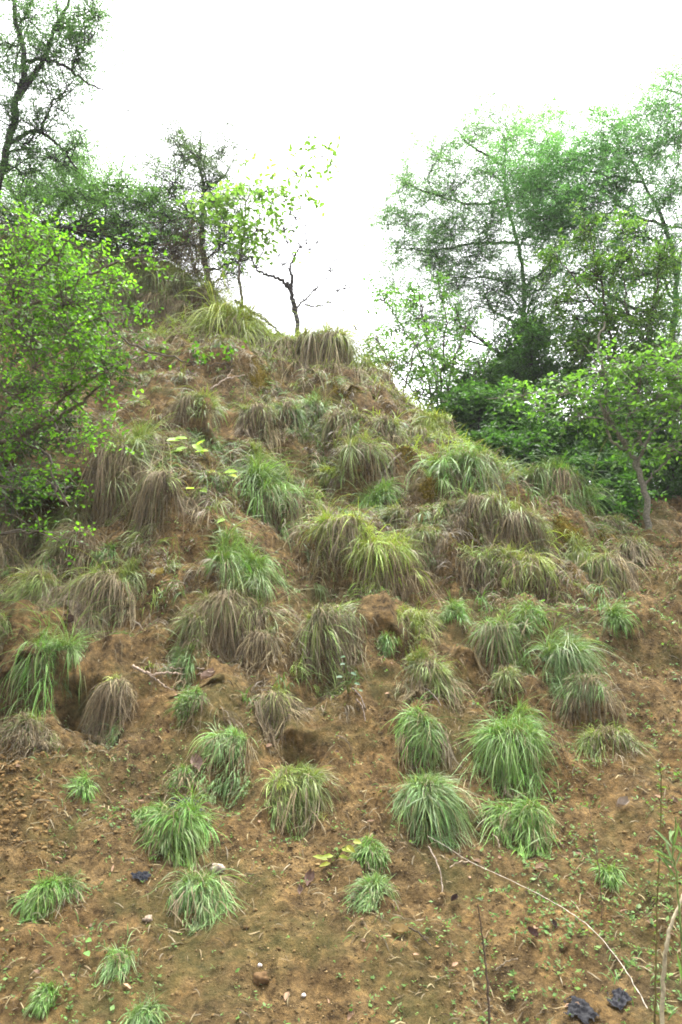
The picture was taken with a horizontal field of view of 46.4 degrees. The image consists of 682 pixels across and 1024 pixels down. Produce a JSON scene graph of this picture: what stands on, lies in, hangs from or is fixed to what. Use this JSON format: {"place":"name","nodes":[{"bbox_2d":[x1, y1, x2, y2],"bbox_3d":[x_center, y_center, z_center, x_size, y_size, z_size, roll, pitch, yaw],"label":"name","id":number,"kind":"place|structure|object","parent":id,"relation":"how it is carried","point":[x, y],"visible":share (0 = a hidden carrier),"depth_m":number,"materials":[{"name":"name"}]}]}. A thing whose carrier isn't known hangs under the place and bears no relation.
{"place":"outdoors","nodes":[
{"label":"outdoors","id":0,"kind":"place"},
{"bbox_2d":[0,234,681,1023],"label":"ground","id":1,"kind":"structure","parent":0,"point":[310,982],"depth_m":4.52,"materials":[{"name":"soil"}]},
{"bbox_2d":[0,536,35,580],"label":"grass tuft","id":2,"kind":"object","parent":1,"relation":"on","point":[6,561],"visible":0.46,"depth_m":6.60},
{"bbox_2d":[0,464,61,571],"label":"grass tuft","id":3,"kind":"object","parent":1,"relation":"on","point":[22,542],"visible":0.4,"depth_m":6.96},
{"bbox_2d":[0,698,63,769],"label":"grass tuft","id":4,"kind":"object","parent":1,"relation":"on","point":[44,739],"visible":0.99,"depth_m":4.77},
{"bbox_2d":[0,540,70,610],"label":"grass tuft","id":5,"kind":"object","parent":1,"relation":"on","point":[30,584],"visible":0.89,"depth_m":6.01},
{"bbox_2d":[24,977,61,1020],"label":"grass tuft","id":6,"kind":"object","parent":1,"relation":"on","point":[42,995],"visible":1,"depth_m":3.19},
{"bbox_2d":[0,553,111,733],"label":"grass tuft","id":7,"kind":"object","parent":1,"relation":"on","point":[51,646],"visible":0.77,"depth_m":5.30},
{"bbox_2d":[8,869,106,929],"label":"grass tuft","id":8,"kind":"object","parent":1,"relation":"on","point":[39,895],"visible":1,"depth_m":3.75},
{"bbox_2d":[15,448,113,575],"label":"grass tuft","id":9,"kind":"object","parent":1,"relation":"on","point":[72,514],"visible":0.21,"depth_m":7.03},
{"bbox_2d":[23,519,111,591],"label":"grass tuft","id":10,"kind":"object","parent":1,"relation":"on","point":[54,553],"visible":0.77,"depth_m":6.45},
{"bbox_2d":[0,0,142,227],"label":"acacia tree","id":11,"kind":"object","parent":1,"relation":"on","point":[76,40],"visible":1,"depth_m":9.99,"materials":[{"name":"green plant"}]},
{"bbox_2d":[0,224,146,532],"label":"dull shrub","id":12,"kind":"object","parent":1,"relation":"on","point":[11,267],"visible":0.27,"depth_m":7.40,"materials":[{"name":"green plant"}]},
{"bbox_2d":[58,760,102,803],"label":"grass tuft","id":13,"kind":"object","parent":1,"relation":"on","point":[83,785],"visible":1,"depth_m":4.48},
{"bbox_2d":[27,546,156,659],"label":"grass tuft","id":14,"kind":"object","parent":1,"relation":"on","point":[81,589],"visible":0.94,"depth_m":5.98,"materials":[{"name":"plant"}]},
{"bbox_2d":[2,237,183,342],"bbox_3d":[-3.326,-2.975,10.846,2.862,2.627,2.666,0,-8,0],"label":"bush","id":15,"kind":"object","parent":1,"relation":"on","point":[113,306],"visible":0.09,"depth_m":10.68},
{"bbox_2d":[0,117,211,268],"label":"acacia tree","id":16,"kind":"object","parent":1,"relation":"on","point":[99,201],"visible":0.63,"depth_m":11.61,"materials":[{"name":"green plant"}]},
{"bbox_2d":[72,673,143,748],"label":"grass tuft","id":17,"kind":"object","parent":1,"relation":"on","point":[107,691],"visible":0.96,"depth_m":5.11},
{"bbox_2d":[91,931,152,989],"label":"grass tuft","id":18,"kind":"object","parent":1,"relation":"on","point":[118,962],"visible":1,"depth_m":3.40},
{"bbox_2d":[0,190,246,564],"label":"leafy shrub","id":19,"kind":"object","parent":1,"relation":"on","point":[90,352],"visible":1,"depth_m":5.65,"materials":[{"name":"green plant"}]},
{"bbox_2d":[50,410,203,571],"bbox_3d":[-1.923,-0.200,7.124,1.574,1.740,1.401,0,-8,0],"label":"grass tuft","id":20,"kind":"object","parent":1,"relation":"on","point":[108,474],"visible":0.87,"depth_m":7.12,"materials":[{"name":"plant"}]},
{"bbox_2d":[73,231,185,331],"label":"bush","id":21,"kind":"object","parent":1,"relation":"on","point":[135,293],"visible":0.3,"depth_m":10.99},
{"bbox_2d":[116,988,182,1023],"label":"grass tuft","id":22,"kind":"object","parent":1,"relation":"on","point":[142,1013],"visible":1,"depth_m":3.14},
{"bbox_2d":[115,458,195,581],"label":"grass tuft","id":23,"kind":"object","parent":1,"relation":"on","point":[149,485],"visible":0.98,"depth_m":6.70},
{"bbox_2d":[115,257,208,334],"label":"bush","id":24,"kind":"object","parent":1,"relation":"on","point":[159,306],"visible":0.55,"depth_m":10.81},
{"bbox_2d":[112,252,231,329],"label":"grass tuft","id":25,"kind":"object","parent":1,"relation":"on","point":[182,280],"visible":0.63,"depth_m":11.06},
{"bbox_2d":[104,196,242,304],"bbox_3d":[-2.482,-3.642,11.619,2.400,2.080,1.840,-6,-10,35],"label":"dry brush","id":26,"kind":"object","parent":1,"relation":"on","point":[177,257],"visible":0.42,"depth_m":11.62,"materials":[{"name":"green plant"}]},
{"bbox_2d":[125,769,229,874],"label":"grass tuft","id":27,"kind":"object","parent":1,"relation":"on","point":[163,820],"visible":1,"depth_m":4.17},
{"bbox_2d":[162,758,210,802],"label":"grass tuft","id":28,"kind":"object","parent":1,"relation":"on","point":[182,772],"visible":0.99,"depth_m":4.54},
{"bbox_2d":[154,628,219,691],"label":"grass tuft","id":29,"kind":"object","parent":1,"relation":"on","point":[182,663],"visible":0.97,"depth_m":5.49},
{"bbox_2d":[164,604,214,673],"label":"grass tuft","id":30,"kind":"object","parent":1,"relation":"on","point":[186,621],"visible":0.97,"depth_m":5.66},
{"bbox_2d":[163,682,219,734],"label":"grass tuft","id":31,"kind":"object","parent":1,"relation":"on","point":[193,698],"visible":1,"depth_m":4.97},
{"bbox_2d":[107,91,279,306],"bbox_3d":[-2.245,-4.765,12.472,2.656,3.338,3.003,0,-8,0],"label":"acacia tree","id":32,"kind":"object","parent":1,"relation":"on","point":[201,163],"visible":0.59,"depth_m":12.43,"materials":[{"name":"green plant"}]},
{"bbox_2d":[153,382,235,448],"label":"grass tuft","id":33,"kind":"object","parent":1,"relation":"on","point":[193,395],"visible":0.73,"depth_m":8.00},
{"bbox_2d":[142,841,254,948],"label":"grass tuft","id":34,"kind":"object","parent":1,"relation":"on","point":[199,890],"visible":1,"depth_m":3.77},
{"bbox_2d":[170,276,236,320],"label":"grass tuft","id":35,"kind":"object","parent":1,"relation":"on","point":[200,291],"visible":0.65,"depth_m":11.06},
{"bbox_2d":[174,709,264,826],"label":"grass tuft","id":36,"kind":"object","parent":1,"relation":"on","point":[217,741],"visible":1,"depth_m":4.65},
{"bbox_2d":[126,270,338,386],"bbox_3d":[-1.395,-2.210,10.166,2.110,2.054,2.227,-6,-10,37],"label":"grass tuft","id":37,"kind":"object","parent":1,"relation":"on","point":[214,314],"visible":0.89,"depth_m":10.00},
{"bbox_2d":[163,560,318,687],"bbox_3d":[-0.654,0.776,5.732,1.215,0.930,0.889,0,-8,0],"label":"grass tuft","id":38,"kind":"object","parent":1,"relation":"on","point":[234,611],"visible":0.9,"depth_m":5.77,"materials":[{"name":"plant"}]},
{"bbox_2d":[183,515,299,614],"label":"grass tuft","id":39,"kind":"object","parent":1,"relation":"on","point":[235,553],"visible":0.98,"depth_m":6.19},
{"bbox_2d":[226,383,284,461],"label":"grass tuft","id":40,"kind":"object","parent":1,"relation":"on","point":[268,420],"visible":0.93,"depth_m":8.03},
{"bbox_2d":[175,135,340,307],"bbox_3d":[-1.131,-3.856,11.001,2.282,2.672,1.248,0,-8,0],"label":"sapling","id":41,"kind":"object","parent":1,"relation":"on","point":[216,202],"visible":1,"depth_m":11.02,"materials":[{"name":"green plant"}]},
{"bbox_2d":[248,356,273,396],"bbox_3d":[-0.906,-1.533,9.073,0.358,0.709,0.416,0,-8,0],"label":"moss patch","id":42,"kind":"object","parent":1,"relation":"on","point":[261,379],"visible":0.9,"depth_m":9.06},
{"bbox_2d":[228,616,294,690],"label":"grass tuft","id":43,"kind":"object","parent":1,"relation":"on","point":[255,634],"visible":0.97,"depth_m":5.57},
{"bbox_2d":[195,435,347,559],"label":"grass tuft","id":44,"kind":"object","parent":1,"relation":"on","point":[267,493],"visible":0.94,"depth_m":7.22,"materials":[{"name":"plant"}]},
{"bbox_2d":[229,673,318,767],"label":"grass tuft","id":45,"kind":"object","parent":1,"relation":"on","point":[276,696],"visible":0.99,"depth_m":5.03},
{"bbox_2d":[265,393,314,451],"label":"grass tuft","id":46,"kind":"object","parent":1,"relation":"on","point":[281,407],"visible":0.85,"depth_m":8.29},
{"bbox_2d":[234,188,357,332],"bbox_3d":[-0.624,-3.360,11.186,1.749,2.559,0.705,-1,-8,5],"label":"bare tree","id":47,"kind":"object","parent":1,"relation":"on","point":[288,286],"visible":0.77,"depth_m":11.16,"materials":[{"name":"brown plant"}]},
{"bbox_2d":[243,756,359,842],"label":"grass tuft","id":48,"kind":"object","parent":1,"relation":"on","point":[309,784],"visible":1,"depth_m":4.42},
{"bbox_2d":[290,374,341,452],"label":"grass tuft","id":49,"kind":"object","parent":1,"relation":"on","point":[308,407],"visible":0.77,"depth_m":8.52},
{"bbox_2d":[0,276,637,802],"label":"matted grass","id":50,"kind":"structure","parent":1,"relation":"on","point":[220,478],"depth_m":7.05,"materials":[{"name":"plant"}]},
{"bbox_2d":[229,275,410,400],"bbox_3d":[-0.044,-2.080,9.819,2.337,2.216,2.476,-5,-9,32],"label":"grass tuft","id":51,"kind":"object","parent":1,"relation":"on","point":[327,341],"visible":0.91,"depth_m":9.79,"materials":[{"name":"plant"}]},
{"bbox_2d":[284,487,384,607],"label":"grass tuft","id":52,"kind":"object","parent":1,"relation":"on","point":[325,519],"visible":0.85,"depth_m":6.50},
{"bbox_2d":[274,595,397,716],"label":"grass tuft","id":53,"kind":"object","parent":1,"relation":"on","point":[324,628],"visible":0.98,"depth_m":5.53,"materials":[{"name":"plant"}]},
{"bbox_2d":[0,399,681,1023],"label":"soil crumbs","id":54,"kind":"object","parent":1,"relation":"on","point":[18,803],"visible":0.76,"depth_m":4.19,"materials":[{"name":"soil"}]},
{"bbox_2d":[0,371,681,1023],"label":"seedling cover","id":55,"kind":"object","parent":1,"relation":"on","point":[510,973],"visible":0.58,"depth_m":3.83,"materials":[{"name":"green plant"}]},
{"bbox_2d":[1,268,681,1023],"bbox_3d":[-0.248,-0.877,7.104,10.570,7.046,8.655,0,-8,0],"label":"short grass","id":56,"kind":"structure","parent":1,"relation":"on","point":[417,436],"depth_m":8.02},
{"bbox_2d":[305,397,400,467],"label":"grass tuft","id":57,"kind":"object","parent":1,"relation":"on","point":[343,416],"visible":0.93,"depth_m":8.26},
{"bbox_2d":[317,419,418,511],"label":"grass tuft","id":58,"kind":"object","parent":1,"relation":"on","point":[357,447],"visible":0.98,"depth_m":7.65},
{"bbox_2d":[340,833,396,878],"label":"grass tuft","id":59,"kind":"object","parent":1,"relation":"on","point":[372,849],"visible":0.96,"depth_m":4.03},
{"bbox_2d":[338,867,403,925],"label":"grass tuft","id":60,"kind":"object","parent":1,"relation":"on","point":[369,898],"visible":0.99,"depth_m":3.76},
{"bbox_2d":[339,471,407,511],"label":"grass tuft","id":61,"kind":"object","parent":1,"relation":"on","point":[378,495],"visible":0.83,"depth_m":7.39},
{"bbox_2d":[338,348,417,409],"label":"grass tuft","id":62,"kind":"object","parent":1,"relation":"on","point":[372,367],"visible":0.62,"depth_m":9.72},
{"bbox_2d":[322,498,452,611],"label":"grass tuft","id":63,"kind":"object","parent":1,"relation":"on","point":[385,548],"visible":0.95,"depth_m":6.31,"materials":[{"name":"plant"}]},
{"bbox_2d":[363,411,418,454],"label":"grass tuft","id":64,"kind":"object","parent":1,"relation":"on","point":[396,430],"visible":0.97,"depth_m":8.16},
{"bbox_2d":[371,488,422,534],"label":"grass tuft","id":65,"kind":"object","parent":1,"relation":"on","point":[400,514],"visible":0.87,"depth_m":7.03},
{"bbox_2d":[358,304,476,409],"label":"young shrub","id":66,"kind":"object","parent":1,"relation":"on","point":[421,374],"visible":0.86,"depth_m":10.38,"materials":[{"name":"green plant"}]},
{"bbox_2d":[388,594,447,666],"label":"grass tuft","id":67,"kind":"object","parent":1,"relation":"on","point":[423,617],"visible":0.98,"depth_m":5.76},
{"bbox_2d":[380,691,466,788],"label":"grass tuft","id":68,"kind":"object","parent":1,"relation":"on","point":[418,727],"visible":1,"depth_m":4.75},
{"bbox_2d":[390,373,466,448],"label":"grass tuft","id":69,"kind":"object","parent":1,"relation":"on","point":[438,420],"visible":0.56,"depth_m":8.93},
{"bbox_2d":[391,505,472,599],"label":"grass tuft","id":70,"kind":"object","parent":1,"relation":"on","point":[416,531],"visible":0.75,"depth_m":6.62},
{"bbox_2d":[393,638,479,730],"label":"grass tuft","id":71,"kind":"object","parent":1,"relation":"on","point":[439,670],"visible":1,"depth_m":5.19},
{"bbox_2d":[354,260,521,413],"bbox_3d":[1.349,-1.664,11.150,2.340,3.838,1.564,0,-8,0],"label":"tall shrub","id":72,"kind":"object","parent":1,"relation":"on","point":[419,297],"visible":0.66,"depth_m":11.18,"materials":[{"name":"green plant"}]},
{"bbox_2d":[378,761,506,860],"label":"grass tuft","id":73,"kind":"object","parent":1,"relation":"on","point":[435,796],"visible":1,"depth_m":4.30,"materials":[{"name":"plant"}]},
{"bbox_2d":[424,489,478,534],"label":"grass tuft","id":74,"kind":"object","parent":1,"relation":"on","point":[449,507],"visible":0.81,"depth_m":7.01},
{"bbox_2d":[435,587,473,630],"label":"grass tuft","id":75,"kind":"object","parent":1,"relation":"on","point":[456,606],"visible":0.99,"depth_m":5.85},
{"bbox_2d":[419,379,539,435],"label":"undergrowth bush","id":76,"kind":"object","parent":1,"relation":"on","point":[457,401],"visible":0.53,"depth_m":10.29,"materials":[{"name":"green plant"}]},
{"bbox_2d":[447,531,515,606],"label":"grass tuft","id":77,"kind":"object","parent":1,"relation":"on","point":[477,565],"visible":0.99,"depth_m":6.41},
{"bbox_2d":[331,37,633,400],"bbox_3d":[2.661,-4.221,14.704,5.738,8.483,4.178,0,-8,0],"label":"acacia tree","id":78,"kind":"object","parent":1,"relation":"on","point":[445,231],"visible":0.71,"depth_m":14.54,"materials":[{"name":"green plant"}]},
{"bbox_2d":[439,478,525,559],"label":"grass tuft","id":79,"kind":"object","parent":1,"relation":"on","point":[493,500],"visible":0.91,"depth_m":6.83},
{"bbox_2d":[402,427,565,517],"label":"grass tuft","id":80,"kind":"object","parent":1,"relation":"on","point":[470,459],"visible":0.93,"depth_m":7.49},
{"bbox_2d":[445,330,548,402],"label":"undergrowth bush","id":81,"kind":"object","parent":1,"relation":"on","point":[512,366],"visible":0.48,"depth_m":12.56,"materials":[{"name":"green plant"}]},
{"bbox_2d":[478,660,529,716],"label":"grass tuft","id":82,"kind":"object","parent":1,"relation":"on","point":[502,677],"visible":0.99,"depth_m":5.15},
{"bbox_2d":[457,419,557,468],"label":"undergrowth bush","id":83,"kind":"object","parent":1,"relation":"on","point":[529,444],"visible":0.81,"depth_m":9.26,"materials":[{"name":"green plant"}]},
{"bbox_2d":[430,688,589,821],"bbox_3d":[1.007,1.387,4.716,0.748,0.703,0.838,-6,-10,36],"label":"grass tuft","id":84,"kind":"object","parent":1,"relation":"on","point":[513,729],"visible":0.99,"depth_m":4.69,"materials":[{"name":"plant"}]},
{"bbox_2d":[467,785,562,862],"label":"grass tuft","id":85,"kind":"object","parent":1,"relation":"on","point":[528,819],"visible":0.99,"depth_m":4.25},
{"bbox_2d":[458,604,575,692],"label":"grass tuft","id":86,"kind":"object","parent":1,"relation":"on","point":[498,633],"visible":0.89,"depth_m":5.52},
{"bbox_2d":[482,463,572,595],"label":"grass tuft","id":87,"kind":"object","parent":1,"relation":"on","point":[536,525],"visible":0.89,"depth_m":6.70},
{"bbox_2d":[461,369,597,456],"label":"undergrowth bush","id":88,"kind":"object","parent":1,"relation":"on","point":[520,425],"visible":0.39,"depth_m":10.15,"materials":[{"name":"green plant"}]},
{"bbox_2d":[504,595,556,637],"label":"grass tuft","id":89,"kind":"object","parent":1,"relation":"on","point":[540,617],"visible":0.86,"depth_m":5.70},
{"bbox_2d":[491,531,582,605],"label":"grass tuft","id":90,"kind":"object","parent":1,"relation":"on","point":[530,564],"visible":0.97,"depth_m":6.31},
{"bbox_2d":[489,299,619,415],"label":"undergrowth bush","id":91,"kind":"object","parent":1,"relation":"on","point":[532,332],"visible":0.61,"depth_m":12.18,"materials":[{"name":"green plant"}]},
{"bbox_2d":[475,604,639,729],"bbox_3d":[1.499,1.004,5.375,1.049,0.902,0.759,-6,-10,37],"label":"grass tuft","id":92,"kind":"object","parent":1,"relation":"on","point":[561,651],"visible":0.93,"depth_m":5.31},
{"bbox_2d":[498,435,629,534],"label":"grass tuft","id":93,"kind":"object","parent":1,"relation":"on","point":[536,469],"visible":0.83,"depth_m":7.62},
{"bbox_2d":[452,16,681,474],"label":"acacia tree","id":94,"kind":"object","parent":1,"relation":"on","point":[560,195],"visible":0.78,"depth_m":13.05,"materials":[{"name":"green plant"}]},
{"bbox_2d":[552,513,593,554],"bbox_3d":[2.009,0.245,6.947,0.395,0.496,0.260,0,-8,0],"label":"moss patch","id":95,"kind":"object","parent":1,"relation":"on","point":[560,520],"visible":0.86,"depth_m":6.95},
{"bbox_2d":[563,995,599,1023],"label":"plastic scrap","id":96,"kind":"object","parent":1,"relation":"on","point":[582,1009],"visible":1,"depth_m":3.17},
{"bbox_2d":[491,322,681,529],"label":"forked tree","id":97,"kind":"object","parent":1,"relation":"on","point":[659,397],"visible":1,"depth_m":8.21,"materials":[{"name":"green plant"}]},
{"bbox_2d":[534,664,640,751],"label":"grass tuft","id":98,"kind":"object","parent":1,"relation":"on","point":[571,692],"visible":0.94,"depth_m":5.04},
{"bbox_2d":[528,436,651,484],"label":"undergrowth bush","id":99,"kind":"object","parent":1,"relation":"on","point":[584,465],"visible":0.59,"depth_m":9.34,"materials":[{"name":"green plant"}]},
{"bbox_2d":[526,384,658,487],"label":"undergrowth bush","id":100,"kind":"object","parent":1,"relation":"on","point":[596,444],"visible":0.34,"depth_m":10.16,"materials":[{"name":"green plant"}]},
{"bbox_2d":[536,527,659,601],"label":"grass tuft","id":101,"kind":"object","parent":1,"relation":"on","point":[595,563],"visible":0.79,"depth_m":6.59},
{"bbox_2d":[523,196,681,450],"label":"tree","id":102,"kind":"object","parent":1,"relation":"on","point":[607,317],"visible":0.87,"depth_m":10.78,"materials":[{"name":"green plant"}]},
{"bbox_2d":[586,858,634,894],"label":"grass tuft","id":103,"kind":"object","parent":1,"relation":"on","point":[609,874],"visible":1,"depth_m":3.89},
{"bbox_2d":[572,717,662,771],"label":"grass tuft","id":104,"kind":"object","parent":1,"relation":"on","point":[589,737],"visible":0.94,"depth_m":4.79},
{"bbox_2d":[590,588,645,644],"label":"grass tuft","id":105,"kind":"object","parent":1,"relation":"on","point":[615,615],"visible":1,"depth_m":5.69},
{"bbox_2d":[570,331,670,450],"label":"undergrowth bush","id":106,"kind":"object","parent":1,"relation":"on","point":[631,388],"visible":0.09,"depth_m":12.29,"materials":[{"name":"green plant"}]},
{"bbox_2d":[589,468,666,529],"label":"undergrowth bush","id":107,"kind":"object","parent":1,"relation":"on","point":[629,506],"visible":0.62,"depth_m":8.84,"materials":[{"name":"green plant"}]},
{"bbox_2d":[609,529,675,579],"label":"grass tuft","id":108,"kind":"object","parent":1,"relation":"on","point":[637,547],"visible":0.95,"depth_m":6.89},
{"bbox_2d":[620,386,681,498],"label":"undergrowth bush","id":109,"kind":"object","parent":1,"relation":"on","point":[674,461],"visible":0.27,"depth_m":10.57,"materials":[{"name":"green plant"}]},
{"bbox_2d":[650,765,666,1023],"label":"weed stalk","id":110,"kind":"object","parent":1,"relation":"on","point":[655,1008],"visible":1,"depth_m":2.87,"materials":[{"name":"green plant"}]},
{"bbox_2d":[642,465,681,501],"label":"undergrowth bush","id":111,"kind":"object","parent":1,"relation":"on","point":[677,490],"visible":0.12,"depth_m":10.84,"materials":[{"name":"green plant"}]},
{"bbox_2d":[651,817,681,979],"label":"weed stalk","id":112,"kind":"object","parent":1,"relation":"on","point":[673,842],"visible":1,"depth_m":2.76,"materials":[{"name":"green plant"}]},
{"bbox_2d":[659,894,681,1023],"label":"weed stalk","id":113,"kind":"object","parent":1,"relation":"on","point":[662,981],"visible":0.94,"depth_m":2.71,"materials":[{"name":"beige plant"}]},
{"bbox_2d":[0,0,681,481],"label":"sky","id":114,"kind":"structure","parent":0,"point":[295,70],"materials":[{"name":"white"}]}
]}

